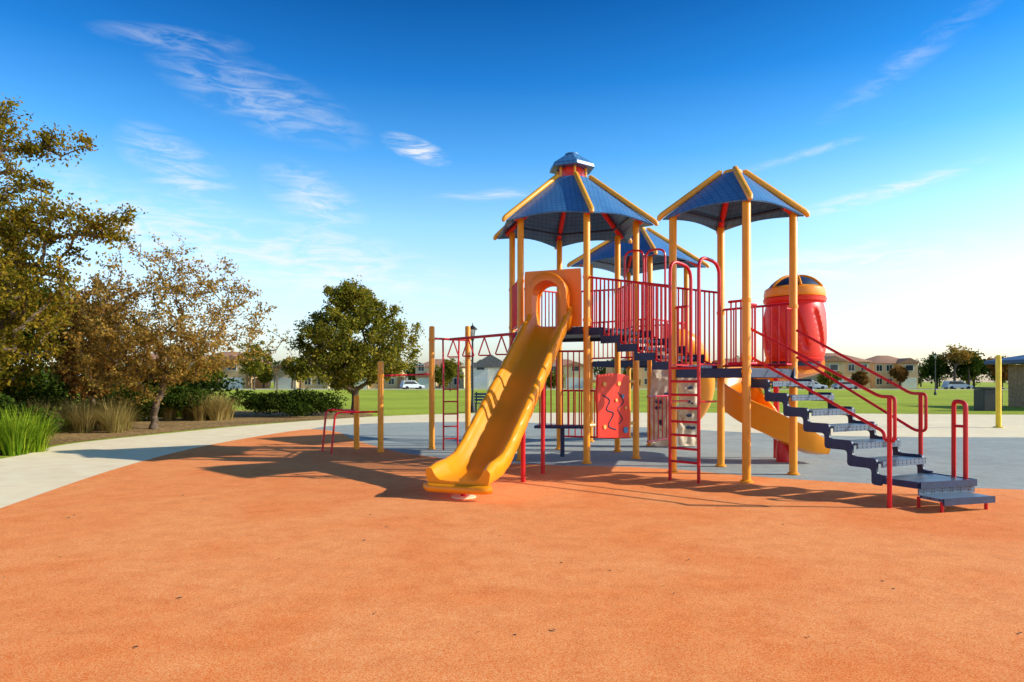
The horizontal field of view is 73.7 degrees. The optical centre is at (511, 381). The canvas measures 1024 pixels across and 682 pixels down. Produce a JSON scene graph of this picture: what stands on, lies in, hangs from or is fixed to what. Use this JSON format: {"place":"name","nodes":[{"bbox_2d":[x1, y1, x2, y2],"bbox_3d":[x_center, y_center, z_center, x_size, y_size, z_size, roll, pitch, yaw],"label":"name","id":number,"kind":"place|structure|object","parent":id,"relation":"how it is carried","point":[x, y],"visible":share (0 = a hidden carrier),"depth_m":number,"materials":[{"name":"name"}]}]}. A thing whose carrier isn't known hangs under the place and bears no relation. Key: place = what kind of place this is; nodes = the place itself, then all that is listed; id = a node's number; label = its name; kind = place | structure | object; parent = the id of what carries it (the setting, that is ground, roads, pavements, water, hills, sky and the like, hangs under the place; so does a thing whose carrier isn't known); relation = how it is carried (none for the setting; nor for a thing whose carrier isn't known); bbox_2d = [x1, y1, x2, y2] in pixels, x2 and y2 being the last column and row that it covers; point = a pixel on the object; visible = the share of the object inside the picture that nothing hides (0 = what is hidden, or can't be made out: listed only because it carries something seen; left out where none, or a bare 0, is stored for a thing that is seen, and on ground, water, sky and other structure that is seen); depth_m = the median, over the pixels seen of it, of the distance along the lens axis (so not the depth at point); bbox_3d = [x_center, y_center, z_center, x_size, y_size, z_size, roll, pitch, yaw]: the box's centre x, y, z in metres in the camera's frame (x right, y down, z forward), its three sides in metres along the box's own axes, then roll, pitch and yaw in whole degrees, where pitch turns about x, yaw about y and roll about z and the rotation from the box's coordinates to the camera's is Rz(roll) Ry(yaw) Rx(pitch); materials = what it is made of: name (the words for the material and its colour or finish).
{"place":"outdoors","nodes":[
{"label":"outdoors","id":0,"kind":"place"},
{"bbox_2d":[132,353,176,361],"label":"roof","id":1,"kind":"structure","parent":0,"point":[154,357],"depth_m":144.44,"materials":[{"name":"ceramic"}]},
{"bbox_2d":[274,368,333,388],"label":"walls","id":2,"kind":"structure","parent":0,"point":[280,374],"depth_m":142.00,"materials":[{"name":"beige paint"}]},
{"bbox_2d":[275,378,293,388],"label":"garage door","id":3,"kind":"structure","parent":2,"relation":"attached to","point":[284,383],"depth_m":140.43,"materials":[{"name":"white paint"}]},
{"bbox_2d":[367,370,404,388],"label":"walls","id":4,"kind":"structure","parent":0,"point":[398,380],"depth_m":146.00,"materials":[{"name":"beige paint"}]},
{"bbox_2d":[415,367,464,388],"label":"walls","id":5,"kind":"structure","parent":0,"point":[461,385],"depth_m":145.00,"materials":[{"name":"beige paint"}]},
{"bbox_2d":[418,378,428,388],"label":"garage door","id":6,"kind":"structure","parent":5,"relation":"attached to","point":[424,381],"depth_m":143.43,"materials":[{"name":"white paint"}]},
{"bbox_2d":[415,359,464,376],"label":"roof","id":7,"kind":"structure","parent":5,"relation":"on","point":[437,362],"depth_m":145.40,"materials":[{"name":"ceramic"}]},
{"bbox_2d":[471,367,499,388],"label":"walls","id":8,"kind":"structure","parent":0,"point":[489,373],"depth_m":136.50,"materials":[{"name":"white paint"}]},
{"bbox_2d":[474,377,486,388],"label":"garage door","id":9,"kind":"structure","parent":8,"relation":"attached to","point":[480,382],"depth_m":136.43,"materials":[{"name":"white paint"}]},
{"bbox_2d":[470,355,501,367],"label":"roof","id":10,"kind":"structure","parent":8,"relation":"on","point":[491,361],"depth_m":137.50,"materials":[{"name":"grey"}]},
{"bbox_2d":[0,413,1023,507],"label":"concrete path","id":11,"kind":"structure","parent":0,"point":[27,476],"depth_m":18.22,"materials":[{"name":"concrete"}]},
{"bbox_2d":[0,429,1023,681],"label":"orange rubber surface","id":12,"kind":"object","parent":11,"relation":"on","point":[290,557],"visible":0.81,"depth_m":5.21,"materials":[{"name":"rubber"}]},
{"bbox_2d":[321,395,377,453],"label":"parallel bars","id":13,"kind":"object","parent":12,"relation":"on","point":[355,411],"visible":0.94,"depth_m":14.69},
{"bbox_2d":[423,272,572,498],"bbox_3d":[0.022,-0.238,10.592,0.958,3.476,4.410,0,0,20],"label":"playground slide","id":14,"kind":"object","parent":12,"relation":"on","point":[478,460],"visible":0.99,"depth_m":10.37,"materials":[{"name":"yellow plastic"}]},
{"bbox_2d":[524,268,580,326],"bbox_3d":[0.750,-1.530,12.641,1.100,1.060,0.050,0,0,23],"label":"slide entry panel","id":15,"kind":"object","parent":14,"relation":"attached to","point":[571,278],"visible":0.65,"depth_m":12.47,"materials":[{"name":"orange plastic"}]},
{"bbox_2d":[67,472,1021,646],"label":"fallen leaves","id":16,"kind":"object","parent":12,"relation":"on","point":[560,562],"visible":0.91,"depth_m":4.87,"materials":[{"name":"brown plant"}]},
{"bbox_2d":[751,328,994,512],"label":"playground stairs","id":17,"kind":"structure","parent":12,"relation":"on","point":[948,490],"depth_m":8.79,"materials":[{"name":"metal"}]},
{"bbox_2d":[314,422,1023,489],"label":"blue rubber surface","id":18,"kind":"object","parent":11,"relation":"on","point":[995,462],"visible":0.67,"depth_m":14.14,"materials":[{"name":"rubber"}]},
{"bbox_2d":[377,326,514,451],"bbox_3d":[-1.433,0.110,14.190,2.320,2.780,2.526,0,0,-28],"label":"overhead ring ladder","id":19,"kind":"object","parent":18,"relation":"on","point":[467,338],"visible":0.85,"depth_m":15.01,"materials":[{"name":"metal"}]},
{"bbox_2d":[534,425,582,456],"bbox_3d":[1.000,1.188,13.550,1.100,0.625,0.350,0,0,6],"label":"under deck bench","id":20,"kind":"object","parent":18,"relation":"on","point":[562,440],"visible":0.9,"depth_m":13.51,"materials":[{"name":"blue plastic"}]},
{"bbox_2d":[509,201,796,479],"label":"posts","id":21,"kind":"object","parent":18,"relation":"on","point":[746,351],"visible":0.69,"depth_m":11.94,"materials":[{"name":"metal"}]},
{"bbox_2d":[505,212,643,243],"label":"hex roof braces","id":22,"kind":"object","parent":21,"relation":"attached to","point":[604,215],"visible":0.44,"depth_m":14.36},
{"bbox_2d":[497,175,652,247],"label":"hex roof panels","id":23,"kind":"object","parent":21,"relation":"on","point":[544,209],"visible":0.84,"depth_m":13.33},
{"bbox_2d":[559,167,583,176],"bbox_3d":[1.200,-4.160,13.700,0.500,0.320,0.433,0,0,0],"label":"cupola neck","id":24,"kind":"object","parent":23,"relation":"on","point":[566,171],"visible":0.35,"depth_m":13.48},
{"bbox_2d":[557,165,586,176],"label":"cupola posts","id":25,"kind":"object","parent":23,"relation":"on","point":[585,172],"visible":0.18,"depth_m":13.51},
{"bbox_2d":[516,214,629,235],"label":"hex roof purlins","id":26,"kind":"object","parent":23,"relation":"attached to","point":[608,230],"visible":0.42,"depth_m":14.51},
{"bbox_2d":[493,171,657,249],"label":"hex roof ribs","id":27,"kind":"object","parent":21,"relation":"attached to","point":[546,184],"visible":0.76,"depth_m":13.11,"materials":[{"name":"metal"}]},
{"bbox_2d":[549,153,594,174],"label":"cupola roof","id":28,"kind":"structure","parent":27,"relation":"on","point":[571,160],"depth_m":13.43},
{"bbox_2d":[590,380,634,428],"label":"panel yellow dials","id":29,"kind":"object","parent":21,"relation":"attached to","point":[604,384],"visible":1,"depth_m":12.61,"materials":[{"name":"plastic"}]},
{"bbox_2d":[595,373,629,437],"bbox_3d":[1.889,0.460,12.778,0.890,1.239,0.050,0,0,-37],"label":"play panel","id":30,"kind":"object","parent":21,"relation":"attached to","point":[611,389],"visible":1,"depth_m":12.74,"materials":[{"name":"red plastic"}]},
{"bbox_2d":[602,392,623,429],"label":"panel track","id":31,"kind":"structure","parent":30,"relation":"attached to","point":[612,412],"depth_m":12.71,"materials":[{"name":"blue plastic"}]},
{"bbox_2d":[580,255,696,272],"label":"roof braces","id":32,"kind":"object","parent":21,"relation":"on","point":[630,261],"visible":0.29,"depth_m":17.96,"materials":[{"name":"red metal"}]},
{"bbox_2d":[571,229,705,276],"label":"roof panels","id":33,"kind":"object","parent":32,"relation":"on","point":[606,253],"visible":0.52,"depth_m":16.77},
{"bbox_2d":[567,227,709,277],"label":"roof ribs","id":34,"kind":"object","parent":33,"relation":"attached to","point":[648,240],"visible":0.69,"depth_m":16.93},
{"bbox_2d":[595,258,686,268],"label":"roof purlins","id":35,"kind":"object","parent":32,"relation":"attached to","point":[639,266],"visible":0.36,"depth_m":17.56,"materials":[{"name":"red metal"}]},
{"bbox_2d":[512,327,791,377],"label":"decks","id":36,"kind":"object","parent":21,"relation":"attached to","point":[574,334],"visible":0.48,"depth_m":10.92,"materials":[{"name":"blue plastic"}]},
{"bbox_2d":[512,248,792,482],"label":"red railings","id":37,"kind":"object","parent":36,"relation":"on","point":[629,312],"visible":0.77,"depth_m":11.53,"materials":[{"name":"metal"}]},
{"bbox_2d":[589,327,716,369],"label":"bridge steps","id":38,"kind":"structure","parent":36,"relation":"on","point":[615,338],"depth_m":11.97,"materials":[{"name":"blue plastic"}]},
{"bbox_2d":[509,275,797,373],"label":"post clamps","id":39,"kind":"object","parent":21,"relation":"attached to","point":[722,312],"visible":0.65,"depth_m":11.05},
{"bbox_2d":[677,329,714,428],"bbox_3d":[4.724,0.043,18.044,1.219,2.658,3.782,0,0,13],"label":"tube slide","id":40,"kind":"object","parent":21,"relation":"attached to","point":[707,388],"visible":0.18,"depth_m":17.41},
{"bbox_2d":[663,171,803,230],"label":"square roof panels","id":41,"kind":"object","parent":21,"relation":"on","point":[710,199],"visible":0.87,"depth_m":10.92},
{"bbox_2d":[657,166,809,233],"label":"square roof ribs","id":42,"kind":"object","parent":41,"relation":"on","point":[805,212],"visible":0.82,"depth_m":10.93,"materials":[{"name":"metal"}]},
{"bbox_2d":[685,201,784,221],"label":"square roof purlins","id":43,"kind":"object","parent":41,"relation":"attached to","point":[779,208],"visible":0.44,"depth_m":11.33,"materials":[{"name":"red metal"}]},
{"bbox_2d":[676,203,791,227],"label":"square roof braces","id":44,"kind":"object","parent":21,"relation":"attached to","point":[723,213],"visible":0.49,"depth_m":11.64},
{"bbox_2d":[515,436,799,482],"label":"post collars","id":45,"kind":"object","parent":18,"relation":"on","point":[675,472],"visible":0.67,"depth_m":12.15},
{"bbox_2d":[650,351,667,445],"bbox_3d":[3.386,0.360,15.503,0.490,2.200,0.360,0,0,20],"label":"tall slab rock","id":46,"kind":"object","parent":18,"relation":"on","point":[659,382],"visible":0.53,"depth_m":15.44,"materials":[{"name":"stone"}]},
{"bbox_2d":[655,386,695,429],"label":"hand holds","id":47,"kind":"object","parent":46,"relation":"attached to","point":[687,415],"visible":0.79,"depth_m":15.39,"materials":[{"name":"blue plastic"}]},
{"bbox_2d":[677,364,696,445],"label":"wall","id":48,"kind":"structure","parent":18,"relation":"on","point":[682,429],"depth_m":15.51,"materials":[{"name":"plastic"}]},
{"bbox_2d":[725,274,829,461],"bbox_3d":[4.832,-0.270,12.695,2.002,3.540,3.572,0,0,19],"label":"spiral slide","id":49,"kind":"object","parent":18,"relation":"on","point":[768,419],"visible":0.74,"depth_m":12.65,"materials":[{"name":"yellow plastic"},{"name":"red plastic"}]},
{"bbox_2d":[993,355,1003,427],"bbox_3d":[15.750,0.314,22.100,0.300,2.348,0.300,0,0,0],"label":"yellow post","id":50,"kind":"object","parent":11,"relation":"on","point":[998,391],"visible":1,"depth_m":22.05,"materials":[{"name":"metal"}]},
{"bbox_2d":[0,382,1023,458],"bbox_3d":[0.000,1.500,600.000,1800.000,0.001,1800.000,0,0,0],"label":"ground","id":51,"kind":"structure","parent":0,"point":[405,402],"depth_m":51.07,"materials":[{"name":"green plant"}]},
{"bbox_2d":[0,410,372,455],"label":"mulch bed","id":52,"kind":"object","parent":51,"relation":"on","point":[181,424],"visible":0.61,"depth_m":24.22,"materials":[{"name":"brown soil"}]},
{"bbox_2d":[0,272,55,401],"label":"oak tree","id":53,"kind":"object","parent":52,"relation":"on","point":[28,368],"visible":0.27,"depth_m":20.48,"materials":[{"name":"green plant"}]},
{"bbox_2d":[0,374,66,412],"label":"shrub","id":54,"kind":"object","parent":52,"relation":"on","point":[33,391],"visible":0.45,"depth_m":21.32,"materials":[{"name":"green plant"}]},
{"bbox_2d":[0,248,68,386],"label":"oak tree","id":55,"kind":"object","parent":52,"relation":"on","point":[44,377],"visible":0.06,"depth_m":26.71,"materials":[{"name":"green plant"}]},
{"bbox_2d":[0,393,79,455],"bbox_3d":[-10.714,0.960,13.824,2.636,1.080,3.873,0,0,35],"label":"ornamental grass","id":56,"kind":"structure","parent":52,"relation":"on","point":[17,437],"depth_m":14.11,"materials":[{"name":"plant"}]},
{"bbox_2d":[0,94,147,389],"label":"oak tree","id":57,"kind":"object","parent":52,"relation":"on","point":[13,235],"visible":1,"depth_m":14.86,"materials":[{"name":"green plant"}]},
{"bbox_2d":[14,394,149,432],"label":"fountain grass","id":58,"kind":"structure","parent":52,"relation":"on","point":[111,418],"depth_m":20.14,"materials":[{"name":"plant"}]},
{"bbox_2d":[28,273,153,409],"bbox_3d":[-15.144,-1.220,24.410,4.073,5.510,3.579,0,0,37],"label":"rusty pear tree","id":59,"kind":"object","parent":52,"relation":"on","point":[67,379],"visible":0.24,"depth_m":23.84,"materials":[{"name":"brown plant"}]},
{"bbox_2d":[4,361,250,410],"bbox_3d":[-21.871,0.161,33.940,18.323,2.920,4.091,0,0,0],"label":"shrub","id":60,"kind":"object","parent":52,"relation":"on","point":[61,386],"visible":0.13,"depth_m":33.20,"materials":[{"name":"green plant"}]},
{"bbox_2d":[80,383,211,420],"bbox_3d":[-13.758,0.785,25.483,4.940,1.520,2.387,0,0,0],"label":"shrub","id":61,"kind":"object","parent":52,"relation":"on","point":[171,394],"visible":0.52,"depth_m":25.55,"materials":[{"name":"green plant"}]},
{"bbox_2d":[42,229,276,428],"bbox_3d":[-11.196,-1.729,21.634,7.442,6.537,6.072,0,0,0],"label":"maple tree","id":62,"kind":"object","parent":52,"relation":"on","point":[133,376],"visible":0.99,"depth_m":20.94,"materials":[{"name":"brown plant"}]},
{"bbox_2d":[157,386,212,417],"bbox_3d":[-14.029,0.844,28.943,3.547,1.312,3.308,0,0,0],"label":"bush","id":63,"kind":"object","parent":52,"relation":"on","point":[178,416],"depth_m":28.29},
{"bbox_2d":[159,389,246,420],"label":"fountain grass","id":64,"kind":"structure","parent":52,"relation":"on","point":[217,410],"depth_m":26.08,"materials":[{"name":"plant"}]},
{"bbox_2d":[227,387,348,416],"bbox_3d":[-9.486,0.881,29.267,4.762,1.287,2.590,0,0,0],"label":"hedge shrub","id":65,"kind":"object","parent":52,"relation":"on","point":[295,403],"visible":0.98,"depth_m":28.70,"materials":[{"name":"green plant"}]},
{"bbox_2d":[278,275,425,414],"bbox_3d":[-7.141,-1.680,30.809,6.555,6.396,6.058,0,0,0],"label":"evergreen elm tree","id":66,"kind":"object","parent":52,"relation":"on","point":[358,307],"visible":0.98,"depth_m":30.13,"materials":[{"name":"green plant"}]},
{"bbox_2d":[189,361,269,388],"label":"walls","id":67,"kind":"structure","parent":51,"relation":"on","point":[248,381],"depth_m":138.90,"materials":[{"name":"beige paint"}]},
{"bbox_2d":[194,352,271,362],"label":"roof","id":68,"kind":"structure","parent":67,"relation":"on","point":[228,354],"depth_m":143.15,"materials":[{"name":"ceramic"}]},
{"bbox_2d":[223,378,242,388],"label":"garage door","id":69,"kind":"structure","parent":67,"relation":"attached to","point":[237,385],"depth_m":138.43,"materials":[{"name":"white paint"}]},
{"bbox_2d":[237,340,272,389],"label":"young tree","id":70,"kind":"object","parent":51,"relation":"on","point":[252,366],"visible":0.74,"depth_m":117.52,"materials":[{"name":"green plant"}]},
{"bbox_2d":[190,353,342,388],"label":"distant trees","id":71,"kind":"object","parent":51,"relation":"on","point":[266,377],"visible":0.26,"depth_m":137.01,"materials":[{"name":"green plant"}]},
{"bbox_2d":[262,324,292,390],"bbox_3d":[-12.294,-0.773,36.009,1.597,4.556,1.399,0,0,-37],"label":"sapling tree","id":72,"kind":"object","parent":51,"relation":"on","point":[289,357],"visible":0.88,"depth_m":35.98,"materials":[{"name":"green plant"}]},
{"bbox_2d":[439,358,464,390],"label":"young tree","id":73,"kind":"object","parent":51,"relation":"on","point":[450,368],"visible":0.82,"depth_m":104.48,"materials":[{"name":"green plant"}]},
{"bbox_2d":[470,323,477,412],"bbox_3d":[-1.900,-0.660,32.900,0.480,4.320,0.468,0,0,0],"label":"street lamp","id":74,"kind":"object","parent":51,"relation":"on","point":[473,328],"visible":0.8,"depth_m":32.85,"materials":[{"name":"black metal"}]},
{"bbox_2d":[474,392,485,412],"bbox_3d":[-1.100,1.000,33.255,1.500,1.000,0.600,0,0,0],"label":"park bench","id":75,"kind":"object","parent":51,"relation":"on","point":[476,399],"visible":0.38,"depth_m":33.48,"materials":[{"name":"black plastic"}]},
{"bbox_2d":[53,356,1015,386],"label":"distant trees","id":76,"kind":"object","parent":51,"relation":"on","point":[923,369],"visible":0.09,"depth_m":189.34,"materials":[{"name":"green plant"}]},
{"bbox_2d":[435,364,843,388],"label":"distant trees","id":77,"kind":"object","parent":51,"relation":"on","point":[824,380],"visible":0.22,"depth_m":133.92,"materials":[{"name":"green plant"}]},
{"bbox_2d":[711,356,1013,388],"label":"distant trees","id":78,"kind":"object","parent":51,"relation":"on","point":[900,374],"visible":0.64,"depth_m":131.95,"materials":[{"name":"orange plant"}]},
{"bbox_2d":[933,353,936,394],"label":"street lamp","id":79,"kind":"object","parent":51,"relation":"on","point":[935,357],"visible":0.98,"depth_m":74.95,"materials":[{"name":"black metal"}]},
{"bbox_2d":[939,343,979,388],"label":"bare tree","id":80,"kind":"object","parent":51,"relation":"on","point":[961,356],"visible":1,"depth_m":127.81,"materials":[{"name":"brown plant"}]},
{"bbox_2d":[923,348,1007,388],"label":"distant trees","id":81,"kind":"object","parent":51,"relation":"on","point":[971,370],"visible":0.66,"depth_m":130.36,"materials":[{"name":"green plant"}]},
{"bbox_2d":[972,387,1003,410],"bbox_3d":[24.400,0.895,35.000,1.050,1.210,0.900,0,0,0],"label":"trash receptacle","id":82,"kind":"object","parent":51,"relation":"on","point":[984,398],"visible":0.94,"depth_m":34.60,"materials":[{"name":"black metal"}]},
{"bbox_2d":[0,0,1023,381],"label":"sky","id":83,"kind":"structure","parent":0,"point":[313,145],"materials":[{"name":"blue"}]},
{"bbox_2d":[546,367,582,387],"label":"walls","id":84,"kind":"structure","parent":0,"point":[576,374],"depth_m":150.50,"materials":[{"name":"beige paint"}]},
{"bbox_2d":[566,378,582,387],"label":"garage door","id":85,"kind":"structure","parent":84,"relation":"attached to","point":[576,382],"depth_m":150.43,"materials":[{"name":"white paint"}]},
{"bbox_2d":[552,359,582,366],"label":"roof","id":86,"kind":"structure","parent":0,"point":[570,363],"depth_m":151.55,"materials":[{"name":"ceramic"}]},
{"bbox_2d":[606,367,646,387],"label":"walls","id":87,"kind":"structure","parent":0,"point":[642,374],"depth_m":150.00,"materials":[{"name":"beige paint"}]},
{"bbox_2d":[797,362,869,388],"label":"walls","id":88,"kind":"structure","parent":0,"point":[843,368],"depth_m":142.00,"materials":[{"name":"beige paint"}]},
{"bbox_2d":[830,364,860,370],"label":"window frames","id":89,"kind":"structure","parent":88,"relation":"attached to","point":[851,367],"depth_m":141.87,"materials":[{"name":"white paint"}]},
{"bbox_2d":[830,364,866,378],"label":"windows","id":90,"kind":"structure","parent":89,"relation":"in","point":[833,367],"depth_m":141.90,"materials":[{"name":"grey glass"}]},
{"bbox_2d":[824,353,872,361],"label":"roof","id":91,"kind":"structure","parent":88,"relation":"on","point":[831,357],"depth_m":141.73,"materials":[{"name":"ceramic"}]},
{"bbox_2d":[870,363,917,387],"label":"walls","id":92,"kind":"structure","parent":0,"point":[885,374],"depth_m":148.00,"materials":[{"name":"beige paint"}]},
{"bbox_2d":[865,356,919,363],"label":"roof","id":93,"kind":"structure","parent":92,"relation":"on","point":[882,359],"depth_m":149.28,"materials":[{"name":"ceramic"}]},
{"bbox_2d":[876,365,913,384],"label":"window frames","id":94,"kind":"structure","parent":92,"relation":"attached to","point":[886,371],"depth_m":147.93,"materials":[{"name":"white paint"}]},
{"bbox_2d":[877,365,912,383],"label":"windows","id":95,"kind":"structure","parent":94,"relation":"in","point":[909,367],"depth_m":147.90,"materials":[{"name":"grey glass"}]},
{"bbox_2d":[902,378,916,387],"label":"garage door","id":96,"kind":"structure","parent":92,"relation":"attached to","point":[909,383],"depth_m":146.43,"materials":[{"name":"white paint"}]},
{"bbox_2d":[1008,364,1023,406],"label":"walls","id":97,"kind":"structure","parent":0,"point":[1015,385],"depth_m":40.32,"materials":[{"name":"beige brick"}]},
{"bbox_2d":[984,355,1023,363],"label":"roof","id":98,"kind":"structure","parent":97,"relation":"on","point":[1019,359],"depth_m":39.94,"materials":[{"name":"blue metal"}]},
{"label":"street","id":99,"kind":"structure","parent":0,"visible":0},
{"bbox_2d":[400,381,424,388],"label":"parked van","id":100,"kind":"object","parent":99,"relation":"on","point":[409,384],"visible":0.87,"depth_m":125.59,"materials":[{"name":"white paint"}]},
{"bbox_2d":[212,389,1007,389],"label":"street kerb","id":101,"kind":"structure","parent":99,"relation":"on","point":[631,389],"depth_m":121.65,"materials":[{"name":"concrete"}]},
{"bbox_2d":[799,381,827,388],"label":"parked car","id":102,"kind":"object","parent":99,"relation":"on","point":[818,386],"visible":0.43,"depth_m":126.10,"materials":[{"name":"white paint"}]},
{"bbox_2d":[831,381,858,388],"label":"parked car","id":103,"kind":"object","parent":99,"relation":"on","point":[845,383],"visible":0.72,"depth_m":125.97,"materials":[{"name":"silver paint"}]},
{"bbox_2d":[941,381,972,388],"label":"parked car","id":104,"kind":"object","parent":99,"relation":"on","point":[953,384],"visible":0.85,"depth_m":125.70,"materials":[{"name":"white paint"}]},
{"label":"window frames","id":105,"kind":"object","parent":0,"visible":0},
{"bbox_2d":[418,365,459,383],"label":"windows","id":106,"kind":"structure","parent":105,"relation":"attached to","point":[422,369],"depth_m":144.90,"materials":[{"name":"grey glass"}]},
{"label":"window frames","id":107,"kind":"object","parent":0,"visible":0},
{"bbox_2d":[552,366,578,370],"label":"windows","id":108,"kind":"structure","parent":107,"relation":"attached to","point":[576,368],"depth_m":150.40,"materials":[{"name":"grey glass"}]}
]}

